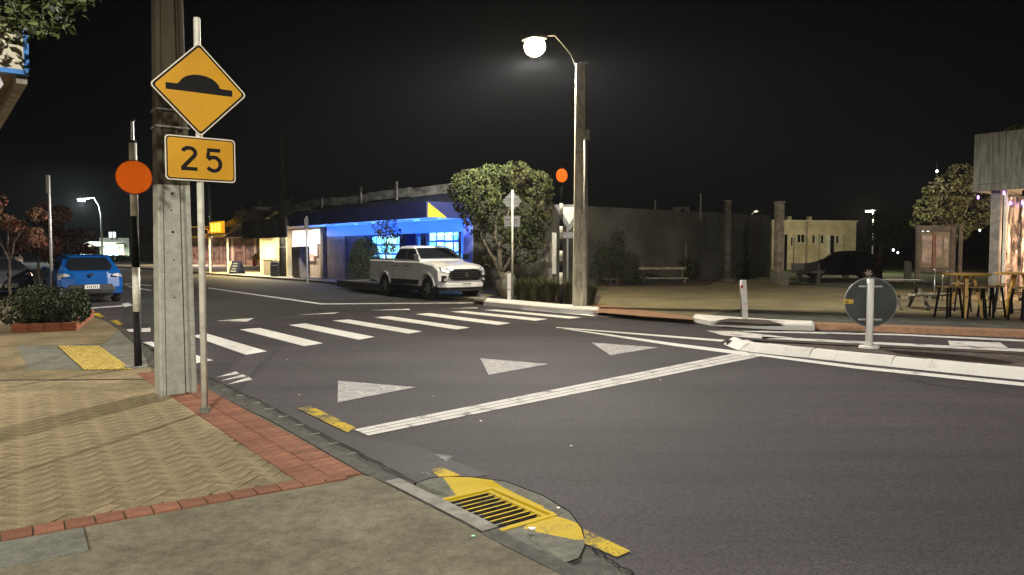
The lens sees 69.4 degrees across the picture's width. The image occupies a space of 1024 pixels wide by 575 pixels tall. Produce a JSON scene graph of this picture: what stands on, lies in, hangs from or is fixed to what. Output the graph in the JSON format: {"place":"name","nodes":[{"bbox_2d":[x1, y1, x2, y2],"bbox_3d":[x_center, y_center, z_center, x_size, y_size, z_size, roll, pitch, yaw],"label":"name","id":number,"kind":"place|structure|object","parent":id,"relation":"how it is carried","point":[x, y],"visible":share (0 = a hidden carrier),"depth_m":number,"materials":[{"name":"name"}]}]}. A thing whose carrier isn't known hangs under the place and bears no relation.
{"place":"outdoors","nodes":[
{"label":"outdoors","id":0,"kind":"place"},
{"bbox_2d":[252,253,259,265],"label":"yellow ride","id":1,"kind":"object","parent":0,"point":[255,257],"visible":0.66,"depth_m":74.29},
{"bbox_2d":[0,296,560,574],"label":"footpath","id":2,"kind":"structure","parent":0,"point":[83,397],"depth_m":4.74,"materials":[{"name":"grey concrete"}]},
{"bbox_2d":[0,22,29,128],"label":"shop","id":3,"kind":"structure","parent":2,"relation":"on","point":[14,68],"depth_m":5.57,"materials":[{"name":"blue glass"}]},
{"bbox_2d":[0,193,48,300],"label":"street tree","id":4,"kind":"object","parent":2,"relation":"on","point":[16,224],"visible":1,"depth_m":22.64,"materials":[{"name":"red plant"}]},
{"bbox_2d":[46,175,53,301],"bbox_3d":[-14.282,-1.427,22.881,0.098,4.075,0.105,0,3,0],"label":"parking sign post","id":5,"kind":"object","parent":2,"relation":"on","point":[48,186],"visible":0.87,"depth_m":22.84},
{"bbox_2d":[0,0,100,47],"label":"overhanging tree","id":6,"kind":"object","parent":2,"relation":"on","point":[10,7],"visible":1,"depth_m":5.15,"materials":[{"name":"green plant"}]},
{"bbox_2d":[11,310,93,332],"bbox_3d":[-9.629,0.691,15.657,1.074,0.163,3.396,-1,3,-24],"label":"brick planter","id":7,"kind":"object","parent":2,"relation":"on","point":[18,327],"visible":0.43,"depth_m":14.16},
{"bbox_2d":[0,284,91,325],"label":"planter shrub","id":8,"kind":"object","parent":7,"relation":"in","point":[32,303],"visible":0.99,"depth_m":14.47,"materials":[{"name":"green plant"}]},
{"bbox_2d":[114,119,152,368],"bbox_3d":[-4.976,-0.468,9.773,0.452,3.462,0.240,-2,3,-32],"label":"crossing beacon","id":9,"kind":"object","parent":2,"relation":"on","point":[133,175],"visible":0.97,"depth_m":9.72,"materials":[{"name":"metal"}]},
{"bbox_2d":[150,0,196,395],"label":"utility pole","id":10,"kind":"object","parent":2,"relation":"on","point":[174,348],"visible":0.87,"depth_m":7.90,"materials":[{"name":"concrete"}]},
{"bbox_2d":[151,17,244,412],"bbox_3d":[-2.941,-0.509,6.999,0.838,4.022,0.106,-2,4,-38],"label":"warning sign","id":11,"kind":"object","parent":2,"relation":"on","point":[198,90],"visible":0.99,"depth_m":6.93,"materials":[{"name":"yellow metal"}]},
{"bbox_2d":[1,392,405,559],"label":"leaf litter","id":12,"kind":"object","parent":2,"relation":"on","point":[263,478],"visible":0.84,"depth_m":5.12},
{"bbox_2d":[496,271,515,295],"bbox_3d":[-0.205,-0.122,25.474,0.720,0.910,0.720,0,3,0],"label":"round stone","id":13,"kind":"object","parent":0,"point":[504,284],"visible":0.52,"depth_m":25.25,"materials":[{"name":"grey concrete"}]},
{"bbox_2d":[0,0,1023,252],"label":"sky","id":14,"kind":"structure","parent":0,"point":[827,109],"materials":[{"name":"black"}]},
{"bbox_2d":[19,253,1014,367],"bbox_3d":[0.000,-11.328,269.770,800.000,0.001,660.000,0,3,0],"label":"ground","id":15,"kind":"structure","parent":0,"point":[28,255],"depth_m":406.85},
{"bbox_2d":[23,259,1023,574],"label":"road","id":16,"kind":"structure","parent":0,"point":[633,445],"depth_m":7.24,"materials":[{"name":"asphalt"}]},
{"bbox_2d":[0,252,22,263],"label":"hatchback","id":17,"kind":"object","parent":16,"relation":"on","point":[18,257],"visible":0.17,"depth_m":74.60,"materials":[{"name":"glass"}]},
{"bbox_2d":[0,256,33,295],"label":"hatchback","id":18,"kind":"object","parent":16,"relation":"on","point":[21,276],"visible":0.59,"depth_m":24.04,"materials":[{"name":"black metal"}]},
{"bbox_2d":[5,201,74,282],"bbox_3d":[-23.851,-2.269,37.370,4.149,4.130,1.955,1,3,24],"label":"street tree","id":19,"kind":"object","parent":16,"relation":"on","point":[59,214],"visible":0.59,"depth_m":37.11,"materials":[{"name":"red plant"}]},
{"bbox_2d":[40,219,97,263],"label":"street tree","id":20,"kind":"object","parent":16,"relation":"on","point":[61,233],"visible":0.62,"depth_m":68.82,"materials":[{"name":"red plant"}]},
{"bbox_2d":[41,254,122,300],"bbox_3d":[-14.349,-0.340,24.632,2.100,1.530,4.159,-2,4,-38],"label":"hatchback","id":21,"kind":"object","parent":16,"relation":"on","point":[96,275],"visible":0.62,"depth_m":23.25,"materials":[{"name":"blue metal"}]},
{"bbox_2d":[304,216,307,282],"bbox_3d":[-10.330,-1.848,37.259,0.200,3.486,0.105,0,3,0],"label":"parking sign post","id":22,"kind":"object","parent":16,"relation":"on","point":[306,222],"visible":0.87,"depth_m":37.22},
{"bbox_2d":[52,303,589,574],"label":"kerb","id":23,"kind":"structure","parent":16,"relation":"on","point":[492,531],"depth_m":4.75,"materials":[{"name":"concrete"}]},
{"bbox_2d":[75,308,635,574],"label":"gutter channel","id":24,"kind":"object","parent":16,"relation":"on","point":[590,561],"visible":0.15,"depth_m":5.75,"materials":[{"name":"concrete"}]},
{"bbox_2d":[414,476,585,561],"bbox_3d":[-0.052,1.579,4.729,0.736,0.336,1.690,-2,4,-39],"label":"drain gully","id":25,"kind":"object","parent":24,"relation":"in","point":[513,510],"visible":0.61,"depth_m":4.80,"materials":[{"name":"grey concrete"}]},
{"bbox_2d":[369,239,484,299],"bbox_3d":[-3.099,-0.748,26.543,2.240,2.154,5.384,-2,4,-37],"label":"pickup truck","id":26,"kind":"object","parent":16,"relation":"on","point":[430,272],"visible":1,"depth_m":25.30,"materials":[{"name":"white metal"}]},
{"bbox_2d":[483,298,598,314],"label":"kerb island","id":27,"kind":"structure","parent":16,"relation":"on","point":[538,306],"depth_m":20.41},
{"bbox_2d":[692,314,814,330],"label":"traffic island curb","id":28,"kind":"structure","parent":16,"relation":"on","point":[739,322],"depth_m":15.89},
{"bbox_2d":[740,280,747,318],"bbox_3d":[5.174,0.283,16.507,0.180,0.894,0.135,0,3,0],"label":"leaning post","id":29,"kind":"object","parent":28,"relation":"on","point":[743,299],"visible":0.91,"depth_m":16.46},
{"bbox_2d":[724,337,1023,379],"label":"splitter island","id":30,"kind":"structure","parent":16,"relation":"on","point":[1003,364],"depth_m":11.06,"materials":[{"name":"concrete"}]},
{"bbox_2d":[843,277,897,348],"bbox_3d":[5.791,0.452,11.917,0.825,1.232,0.320,1,3,10],"label":"round sign back","id":31,"kind":"object","parent":30,"relation":"on","point":[869,303],"visible":0.98,"depth_m":11.95,"materials":[{"name":"metal"}]},
{"bbox_2d":[27,255,1023,337],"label":"plaza paving","id":32,"kind":"structure","parent":0,"point":[820,305],"depth_m":23.51,"materials":[{"name":"concrete"}]},
{"bbox_2d":[77,197,102,253],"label":"street lamp","id":33,"kind":"object","parent":32,"relation":"on","point":[101,225],"visible":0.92,"depth_m":99.22,"materials":[{"name":"grey"}]},
{"bbox_2d":[88,232,129,255],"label":"distant shop","id":34,"kind":"structure","parent":32,"relation":"on","point":[115,246],"depth_m":104.79,"materials":[{"name":"white"}]},
{"bbox_2d":[103,247,107,254],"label":"window","id":35,"kind":"structure","parent":34,"relation":"in","point":[105,249],"depth_m":104.80,"materials":[{"name":"white"}]},
{"bbox_2d":[113,247,117,255],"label":"window","id":36,"kind":"structure","parent":34,"relation":"in","point":[115,249],"depth_m":104.80,"materials":[{"name":"white"}]},
{"bbox_2d":[108,254,153,263],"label":"hedge","id":37,"kind":"object","parent":32,"relation":"on","point":[123,259],"visible":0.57,"depth_m":88.71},
{"bbox_2d":[126,222,152,260],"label":"building","id":38,"kind":"structure","parent":32,"relation":"on","point":[145,239],"depth_m":91.71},
{"bbox_2d":[209,184,212,265],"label":"thin pole","id":39,"kind":"object","parent":32,"relation":"on","point":[210,220],"visible":0.64,"depth_m":74.34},
{"bbox_2d":[191,220,259,264],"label":"brown building","id":40,"kind":"structure","parent":32,"relation":"on","point":[244,251],"depth_m":80.16,"materials":[{"name":"brown"}]},
{"bbox_2d":[192,243,197,258],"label":"window","id":41,"kind":"structure","parent":40,"relation":"in","point":[194,245],"depth_m":81.80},
{"bbox_2d":[205,243,208,258],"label":"window","id":42,"kind":"structure","parent":40,"relation":"in","point":[206,244],"depth_m":81.28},
{"bbox_2d":[213,243,219,258],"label":"window","id":43,"kind":"structure","parent":40,"relation":"in","point":[216,249],"depth_m":80.87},
{"bbox_2d":[224,243,230,258],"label":"window","id":44,"kind":"structure","parent":40,"relation":"in","point":[229,244],"depth_m":80.33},
{"bbox_2d":[235,243,241,258],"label":"window","id":45,"kind":"structure","parent":40,"relation":"in","point":[238,246],"depth_m":79.92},
{"bbox_2d":[246,243,253,259],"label":"window","id":46,"kind":"structure","parent":40,"relation":"in","point":[249,246],"depth_m":79.46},
{"bbox_2d":[229,261,245,273],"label":"sandwich board","id":47,"kind":"object","parent":32,"relation":"on","point":[236,267],"visible":0.98,"depth_m":49.67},
{"bbox_2d":[207,207,308,273],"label":"corner takeaway","id":48,"kind":"structure","parent":32,"relation":"on","point":[269,248],"depth_m":48.65,"materials":[{"name":"beige"}]},
{"bbox_2d":[262,259,276,274],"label":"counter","id":49,"kind":"object","parent":32,"relation":"on","point":[266,266],"visible":0.53,"depth_m":47.34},
{"bbox_2d":[270,261,279,275],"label":"rubbish bin","id":50,"kind":"object","parent":32,"relation":"on","point":[274,268],"visible":0.84,"depth_m":44.54,"materials":[{"name":"metal"}]},
{"bbox_2d":[242,208,327,277],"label":"corner dairy","id":51,"kind":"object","parent":32,"relation":"on","point":[295,236],"visible":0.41,"depth_m":43.45,"materials":[{"name":"beige"}]},
{"bbox_2d":[279,133,295,275],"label":"dark utility pole","id":52,"kind":"object","parent":32,"relation":"on","point":[285,208],"visible":0.9,"depth_m":44.43,"materials":[{"name":"brown wood"}]},
{"bbox_2d":[291,246,309,277],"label":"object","id":53,"kind":"object","parent":32,"relation":"on","point":[298,261],"visible":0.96,"depth_m":41.84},
{"bbox_2d":[292,250,298,275],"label":"door","id":54,"kind":"structure","parent":53,"relation":"in","point":[295,253],"depth_m":42.04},
{"bbox_2d":[337,279,417,290],"bbox_3d":[-5.524,-0.121,30.792,2.000,0.280,4.333,-2,3,-35],"label":"planter","id":55,"kind":"object","parent":32,"relation":"on","point":[367,284],"visible":0.46,"depth_m":30.20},
{"bbox_2d":[346,238,380,279],"bbox_3d":[-6.563,-1.131,33.130,1.694,2.222,1.444,0,3,0],"label":"round bush","id":56,"kind":"object","parent":55,"relation":"in","point":[363,257],"visible":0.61,"depth_m":32.89,"materials":[{"name":"green plant"}]},
{"bbox_2d":[367,219,401,257],"bbox_3d":[-5.523,-1.608,32.079,1.481,3.337,1.078,-1,3,-14],"label":"street tree","id":57,"kind":"object","parent":55,"relation":"in","point":[379,232],"visible":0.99,"depth_m":31.96,"materials":[{"name":"green plant"}]},
{"bbox_2d":[447,160,554,295],"bbox_3d":[-0.387,-1.889,25.232,3.763,4.786,2.492,0,3,0],"label":"leafy tree","id":58,"kind":"object","parent":32,"relation":"on","point":[481,187],"visible":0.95,"depth_m":25.06,"materials":[{"name":"green plant"}]},
{"bbox_2d":[233,182,770,287],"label":"shop building","id":59,"kind":"structure","parent":32,"relation":"on","point":[426,216],"depth_m":36.57,"materials":[{"name":"blue"}]},
{"bbox_2d":[368,234,399,257],"bbox_3d":[-6.157,-1.652,36.409,0.350,1.900,3.220,-2,4,-38],"label":"window","id":60,"kind":"structure","parent":59,"relation":"in","point":[378,241],"depth_m":36.47,"materials":[{"name":"blue"}]},
{"bbox_2d":[416,233,429,245],"bbox_3d":[-4.072,-1.422,34.592,0.060,2.700,1.550,-2,4,-38],"label":"entrance door","id":61,"kind":"structure","parent":59,"relation":"in","point":[417,234],"depth_m":34.99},
{"bbox_2d":[425,232,462,258],"bbox_3d":[-2.935,-1.534,32.327,0.350,2.070,2.720,-2,4,-38],"label":"window","id":62,"kind":"structure","parent":59,"relation":"in","point":[452,240],"depth_m":32.06,"materials":[{"name":"blue"}]},
{"bbox_2d":[673,207,689,210],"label":"roof unit","id":63,"kind":"structure","parent":59,"relation":"on","point":[681,208],"depth_m":45.81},
{"bbox_2d":[700,194,701,218],"bbox_3d":[9.905,-4.254,38.837,0.087,1.336,0.100,0,3,0],"label":"thin mast","id":64,"kind":"object","parent":59,"relation":"attached to","point":[700,205],"visible":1,"depth_m":38.80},
{"bbox_2d":[507,274,510,299],"bbox_3d":[-0.091,0.048,22.671,0.115,0.950,0.110,0,3,0],"label":"kerb post","id":65,"kind":"object","parent":32,"relation":"on","point":[508,286],"visible":0.86,"depth_m":22.62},
{"bbox_2d":[503,190,520,299],"bbox_3d":[0.009,-1.202,22.908,0.592,3.624,0.082,0,3,-6],"label":"diamond sign back","id":66,"kind":"object","parent":32,"relation":"on","point":[512,201],"visible":0.91,"depth_m":22.88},
{"bbox_2d":[513,277,536,299],"bbox_3d":[0.360,-0.022,23.580,1.234,0.799,1.156,0,3,0],"label":"grass tussock","id":67,"kind":"object","parent":32,"relation":"on","point":[520,293],"depth_m":23.36,"materials":[{"name":"plant"}]},
{"bbox_2d":[515,272,542,282],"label":"grass tussock","id":68,"kind":"object","parent":32,"relation":"on","point":[526,276],"depth_m":26.16,"materials":[{"name":"plant"}]},
{"bbox_2d":[519,276,552,300],"bbox_3d":[0.774,-0.003,23.008,1.241,0.817,1.168,-3,4,-42],"label":"grass tussock","id":69,"kind":"object","parent":32,"relation":"on","point":[531,292],"depth_m":22.76,"materials":[{"name":"plant"}]},
{"bbox_2d":[523,273,554,282],"bbox_3d":[1.000,-0.134,25.575,1.278,0.825,1.244,0,3,0],"label":"grass tussock","id":70,"kind":"object","parent":32,"relation":"on","point":[548,276],"depth_m":25.42,"materials":[{"name":"plant"}]},
{"bbox_2d":[529,276,558,301],"bbox_3d":[1.006,0.021,22.390,1.205,0.832,1.189,1,3,27],"label":"grass tussock","id":71,"kind":"object","parent":32,"relation":"on","point":[546,292],"depth_m":22.20,"materials":[{"name":"plant"}]},
{"bbox_2d":[539,242,551,279],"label":"pale slab","id":72,"kind":"structure","parent":32,"relation":"on","point":[546,258],"depth_m":26.70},
{"bbox_2d":[551,232,556,295],"bbox_3d":[1.441,-0.744,25.305,0.175,2.269,0.100,0,3,0],"label":"banner post","id":73,"kind":"object","parent":32,"relation":"on","point":[554,255],"visible":0.76,"depth_m":25.25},
{"bbox_2d":[521,34,590,305],"bbox_3d":[1.175,-3.037,20.264,1.940,7.752,0.500,1,3,21],"label":"street lamp","id":74,"kind":"object","parent":32,"relation":"on","point":[534,45],"visible":0.97,"depth_m":20.00,"materials":[{"name":"beige"}]},
{"bbox_2d":[548,278,571,302],"bbox_3d":[1.567,0.053,22.111,1.071,0.794,1.143,0,3,0],"label":"grass tussock","id":75,"kind":"object","parent":32,"relation":"on","point":[557,292],"depth_m":22.00,"materials":[{"name":"plant"}]},
{"bbox_2d":[556,167,567,303],"bbox_3d":[1.415,-1.381,21.232,0.339,4.147,0.124,0,3,-6],"label":"crossing beacon","id":76,"kind":"object","parent":32,"relation":"on","point":[561,175],"visible":0.98,"depth_m":21.19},
{"bbox_2d":[555,204,573,280],"bbox_3d":[1.981,-1.192,25.568,1.016,3.339,0.085,0,3,8],"label":"give way sign","id":77,"kind":"object","parent":32,"relation":"on","point":[568,212],"visible":0.59,"depth_m":25.48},
{"bbox_2d":[563,279,572,303],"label":"grass tussock","id":78,"kind":"object","parent":32,"relation":"on","point":[567,291],"depth_m":21.42,"materials":[{"name":"plant"}]},
{"bbox_2d":[588,278,598,304],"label":"grass tussock","id":79,"kind":"object","parent":32,"relation":"on","point":[591,294],"depth_m":21.15,"materials":[{"name":"plant"}]},
{"bbox_2d":[598,269,619,282],"bbox_3d":[4.306,-0.557,35.334,1.642,0.800,0.710,0,3,0],"label":"park bench","id":80,"kind":"object","parent":32,"relation":"on","point":[611,278],"visible":0.15,"depth_m":34.99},
{"bbox_2d":[588,230,646,284],"bbox_3d":[4.716,-1.344,33.145,2.634,2.516,0.980,0,3,0],"label":"park shrub","id":81,"kind":"object","parent":32,"relation":"on","point":[614,262],"visible":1,"depth_m":33.07,"materials":[{"name":"green plant"}]},
{"bbox_2d":[639,267,688,282],"bbox_3d":[7.372,-0.595,36.036,2.295,0.805,0.710,0,3,0],"label":"park bench","id":82,"kind":"object","parent":32,"relation":"on","point":[683,279],"visible":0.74,"depth_m":36.24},
{"bbox_2d":[678,255,694,277],"bbox_3d":[8.183,-1.000,38.953,2.874,1.559,1.190,0,3,0],"label":"park shrub","id":83,"kind":"object","parent":32,"relation":"on","point":[686,272],"visible":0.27,"depth_m":38.63,"materials":[{"name":"green plant"}]},
{"bbox_2d":[685,244,687,279],"bbox_3d":[9.160,-1.247,38.924,0.133,2.120,0.140,0,3,0],"label":"timber post","id":84,"kind":"object","parent":32,"relation":"on","point":[686,249],"visible":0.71,"depth_m":38.85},
{"bbox_2d":[722,200,734,281],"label":"park column","id":85,"kind":"structure","parent":32,"relation":"on","point":[727,236],"depth_m":37.15,"materials":[{"name":"grey concrete"}]},
{"bbox_2d":[731,207,767,278],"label":"bare shrub","id":86,"kind":"object","parent":32,"relation":"on","point":[751,265],"visible":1,"depth_m":40.59,"materials":[{"name":"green plant"}]},
{"bbox_2d":[771,201,788,284],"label":"park column","id":87,"kind":"structure","parent":32,"relation":"on","point":[779,276],"depth_m":32.96,"materials":[{"name":"grey concrete"}]},
{"bbox_2d":[791,263,824,282],"bbox_3d":[14.355,-0.681,35.902,1.364,0.989,0.650,0,3,0],"label":"park bench","id":88,"kind":"object","parent":32,"relation":"on","point":[798,269],"visible":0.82,"depth_m":36.03,"materials":[{"name":"grey concrete"}]},
{"bbox_2d":[770,216,857,269],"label":"cream building","id":89,"kind":"structure","parent":32,"relation":"on","point":[808,240],"depth_m":60.40,"materials":[{"name":"paint"}]},
{"bbox_2d":[784,235,786,269],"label":"doorway","id":90,"kind":"structure","parent":89,"relation":"in","point":[785,236],"depth_m":59.95,"materials":[{"name":"black glass"}]},
{"bbox_2d":[789,236,796,246],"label":"window","id":91,"kind":"structure","parent":89,"relation":"in","point":[791,238],"depth_m":60.02,"materials":[{"name":"black glass"}]},
{"bbox_2d":[796,234,805,242],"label":"window","id":92,"kind":"structure","parent":89,"relation":"in","point":[800,238],"depth_m":60.14,"materials":[{"name":"black glass"}]},
{"bbox_2d":[811,235,817,243],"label":"window","id":93,"kind":"structure","parent":89,"relation":"in","point":[814,238],"depth_m":60.34,"materials":[{"name":"black glass"}]},
{"bbox_2d":[820,235,825,243],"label":"window","id":94,"kind":"structure","parent":89,"relation":"in","point":[822,237],"depth_m":60.48,"materials":[{"name":"black glass"}]},
{"bbox_2d":[825,235,829,255],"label":"door","id":95,"kind":"structure","parent":89,"relation":"in","point":[827,237],"depth_m":60.57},
{"bbox_2d":[830,236,833,252],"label":"doorway","id":96,"kind":"structure","parent":89,"relation":"in","point":[831,237],"depth_m":60.76,"materials":[{"name":"black glass"}]},
{"bbox_2d":[835,235,842,243],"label":"window","id":97,"kind":"structure","parent":89,"relation":"in","point":[838,238],"depth_m":60.77,"materials":[{"name":"black glass"}]},
{"bbox_2d":[802,251,882,277],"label":"hatchback","id":98,"kind":"object","parent":32,"relation":"on","point":[856,263],"visible":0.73,"depth_m":40.40,"materials":[{"name":"black metal"}]},
{"bbox_2d":[865,210,875,253],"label":"street lamp","id":99,"kind":"object","parent":32,"relation":"on","point":[873,221],"visible":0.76,"depth_m":49.79,"materials":[{"name":"grey"}]},
{"bbox_2d":[862,211,915,277],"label":"dark tree","id":100,"kind":"object","parent":32,"relation":"on","point":[880,235],"visible":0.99,"depth_m":41.41,"materials":[{"name":"green plant"}]},
{"bbox_2d":[904,261,911,278],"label":"bollard","id":101,"kind":"object","parent":32,"relation":"on","point":[907,269],"visible":0.82,"depth_m":40.58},
{"bbox_2d":[882,279,945,309],"bbox_3d":[10.643,0.193,19.877,1.667,0.794,1.480,0,3,3],"label":"picnic table","id":102,"kind":"object","parent":32,"relation":"on","point":[920,293],"visible":0.61,"depth_m":19.70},
{"bbox_2d":[934,268,936,300],"bbox_3d":[13.122,-0.043,22.958,0.083,1.103,0.083,1,3,22],"label":"steel rail","id":103,"kind":"object","parent":32,"relation":"on","point":[935,269],"visible":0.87,"depth_m":22.94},
{"bbox_2d":[914,224,962,291],"bbox_3d":[15.877,-1.031,27.541,1.627,2.620,0.120,0,3,6],"label":"notice board","id":104,"kind":"object","parent":32,"relation":"on","point":[935,246],"visible":0.86,"depth_m":27.50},
{"bbox_2d":[933,286,963,318],"bbox_3d":[10.047,0.335,17.009,0.455,0.738,0.415,-1,3,-11],"label":"bar stool","id":105,"kind":"object","parent":32,"relation":"on","point":[948,299],"visible":1,"depth_m":16.89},
{"bbox_2d":[941,270,956,300],"bbox_3d":[13.567,-0.012,22.959,0.503,1.041,0.090,0,3,0],"label":"steel rail","id":106,"kind":"object","parent":32,"relation":"on","point":[942,279],"visible":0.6,"depth_m":22.94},
{"bbox_2d":[909,162,1003,285],"bbox_3d":[17.902,-2.409,29.647,4.640,5.221,2.061,-1,3,-12],"label":"blossom tree","id":107,"kind":"object","parent":32,"relation":"on","point":[949,215],"visible":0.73,"depth_m":29.27,"materials":[{"name":"green plant"}]},
{"bbox_2d":[951,283,971,311],"bbox_3d":[11.295,0.255,18.605,0.415,0.738,0.455,3,4,44],"label":"bar stool","id":108,"kind":"object","parent":32,"relation":"on","point":[954,303],"visible":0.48,"depth_m":18.63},
{"bbox_2d":[941,272,991,318],"bbox_3d":[10.530,0.180,17.165,1.000,1.036,0.994,-1,3,-17],"label":"bar table","id":109,"kind":"object","parent":32,"relation":"on","point":[966,275],"visible":0.98,"depth_m":17.00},
{"bbox_2d":[966,286,987,319],"bbox_3d":[10.580,0.343,16.848,0.415,0.738,0.455,1,3,27],"label":"bar stool","id":110,"kind":"object","parent":32,"relation":"on","point":[983,300],"visible":0.97,"depth_m":16.74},
{"bbox_2d":[976,285,1006,317],"bbox_3d":[11.140,0.327,17.173,0.455,0.738,0.415,-1,3,-23],"label":"bar stool","id":111,"kind":"object","parent":32,"relation":"on","point":[991,298],"visible":0.88,"depth_m":17.09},
{"bbox_2d":[972,129,1023,300],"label":"cafe","id":112,"kind":"structure","parent":32,"relation":"on","point":[998,174],"depth_m":22.94,"materials":[{"name":"grey concrete"}]},
{"bbox_2d":[1004,124,1023,130],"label":"roof plants","id":113,"kind":"object","parent":112,"relation":"on","point":[1009,128],"visible":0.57,"depth_m":22.74,"materials":[{"name":"green plant"}]},
{"bbox_2d":[994,283,1013,313],"bbox_3d":[12.107,0.274,18.225,0.415,0.738,0.455,2,4,38],"label":"bar stool","id":114,"kind":"object","parent":32,"relation":"on","point":[996,294],"visible":0.51,"depth_m":18.25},
{"bbox_2d":[995,272,1023,314],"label":"bar table","id":115,"kind":"object","parent":32,"relation":"on","point":[1013,280],"visible":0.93,"depth_m":17.61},
{"bbox_2d":[1006,287,1023,321],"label":"bar stool","id":116,"kind":"object","parent":32,"relation":"on","point":[1010,306],"visible":1,"depth_m":16.45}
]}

